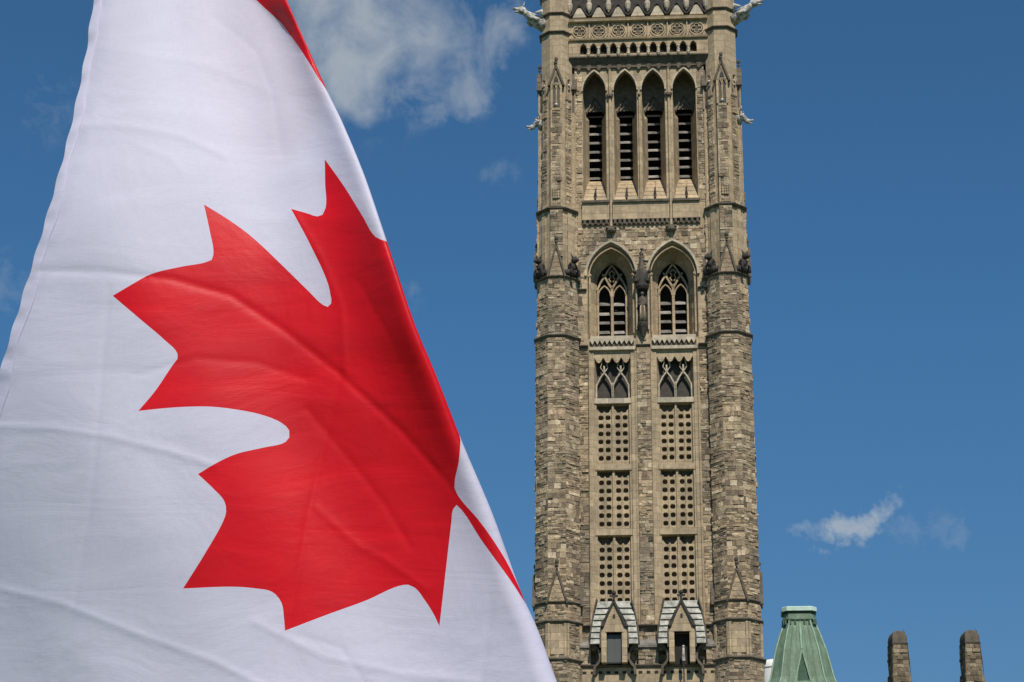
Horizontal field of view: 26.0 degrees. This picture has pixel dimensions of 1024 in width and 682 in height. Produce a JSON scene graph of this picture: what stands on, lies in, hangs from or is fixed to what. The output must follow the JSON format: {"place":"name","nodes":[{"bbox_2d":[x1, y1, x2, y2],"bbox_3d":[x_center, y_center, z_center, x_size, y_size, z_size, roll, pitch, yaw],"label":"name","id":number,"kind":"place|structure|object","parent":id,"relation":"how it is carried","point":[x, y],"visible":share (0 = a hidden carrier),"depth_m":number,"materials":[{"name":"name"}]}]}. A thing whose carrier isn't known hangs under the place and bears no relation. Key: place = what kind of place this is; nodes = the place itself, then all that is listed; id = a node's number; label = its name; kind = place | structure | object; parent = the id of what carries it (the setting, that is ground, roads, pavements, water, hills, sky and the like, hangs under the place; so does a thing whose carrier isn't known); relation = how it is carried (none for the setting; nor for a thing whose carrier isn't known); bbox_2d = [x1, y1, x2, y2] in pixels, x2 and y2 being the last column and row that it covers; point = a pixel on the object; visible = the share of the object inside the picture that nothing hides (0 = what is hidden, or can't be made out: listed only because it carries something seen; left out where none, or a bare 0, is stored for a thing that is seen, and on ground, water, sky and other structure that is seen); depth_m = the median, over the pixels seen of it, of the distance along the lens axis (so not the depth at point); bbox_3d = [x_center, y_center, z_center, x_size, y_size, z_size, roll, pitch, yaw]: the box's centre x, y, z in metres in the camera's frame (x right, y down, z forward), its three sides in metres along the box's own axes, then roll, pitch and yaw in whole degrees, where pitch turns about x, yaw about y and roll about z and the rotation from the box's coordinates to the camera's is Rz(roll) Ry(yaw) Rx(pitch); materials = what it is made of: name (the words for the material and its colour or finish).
{"place":"outdoors","nodes":[
{"label":"outdoors","id":0,"kind":"place"},
{"bbox_2d":[0,0,1023,681],"label":"sky","id":1,"kind":"structure","parent":0,"point":[883,147],"materials":[{"name":"blue"}]},
{"bbox_2d":[513,0,766,681],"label":"bell tower","id":2,"kind":"structure","parent":0,"point":[647,565],"depth_m":123.03,"materials":[{"name":"stone"}]},
{"bbox_2d":[581,70,606,199],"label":"lancet window","id":3,"kind":"structure","parent":2,"relation":"in","point":[594,87],"depth_m":129.79,"materials":[{"name":"stone"}]},
{"bbox_2d":[585,240,636,338],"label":"traceried window","id":4,"kind":"structure","parent":2,"relation":"in","point":[611,294],"depth_m":125.80,"materials":[{"name":"stone"}]},
{"bbox_2d":[594,353,630,404],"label":"small window","id":5,"kind":"structure","parent":2,"relation":"in","point":[612,371],"depth_m":123.21,"materials":[{"name":"stone"}]},
{"bbox_2d":[612,69,638,199],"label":"lancet window","id":6,"kind":"structure","parent":2,"relation":"in","point":[625,87],"depth_m":129.70,"materials":[{"name":"stone"}]},
{"bbox_2d":[640,68,666,198],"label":"lancet window","id":7,"kind":"structure","parent":2,"relation":"in","point":[652,86],"depth_m":129.57,"materials":[{"name":"stone"}]},
{"bbox_2d":[646,238,699,337],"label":"traceried window","id":8,"kind":"structure","parent":2,"relation":"in","point":[673,289],"depth_m":125.58,"materials":[{"name":"stone"}]},
{"bbox_2d":[657,352,693,403],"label":"small window","id":9,"kind":"structure","parent":2,"relation":"in","point":[674,369],"depth_m":122.94,"materials":[{"name":"stone"}]},
{"bbox_2d":[671,67,697,197],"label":"lancet window","id":10,"kind":"structure","parent":2,"relation":"in","point":[683,85],"depth_m":129.41,"materials":[{"name":"stone"}]},
{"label":"parliament block","id":11,"kind":"object","parent":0,"visible":0},
{"bbox_2d":[764,659,772,681],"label":"roof ventilator","id":12,"kind":"object","parent":11,"relation":"on","point":[768,667],"visible":0.17,"depth_m":147.82,"materials":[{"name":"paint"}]},
{"bbox_2d":[769,606,836,681],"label":"copper roof turret","id":13,"kind":"object","parent":11,"relation":"on","point":[801,654],"visible":1,"depth_m":140.49,"materials":[{"name":"green metal"}]},
{"bbox_2d":[887,630,911,681],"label":"chimney","id":14,"kind":"object","parent":11,"relation":"on","point":[898,662],"visible":1,"depth_m":139.77,"materials":[{"name":"stone"}]},
{"bbox_2d":[959,629,984,681],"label":"chimney","id":15,"kind":"object","parent":11,"relation":"on","point":[970,660],"visible":1,"depth_m":139.45,"materials":[{"name":"stone"}]},
{"label":"ground","id":16,"kind":"structure","parent":0,"visible":0},
{"bbox_3d":[-1.219,0.729,6.837,0.240,6.694,0.240,0,-20,0],"label":"flagpole","id":17,"kind":"object","parent":16,"relation":"on","visible":0},
{"bbox_2d":[0,0,556,681],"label":"flag","id":18,"kind":"object","parent":17,"relation":"hanging from","point":[232,448],"visible":1,"depth_m":6.58,"materials":[{"name":"white fabric"}]}
]}

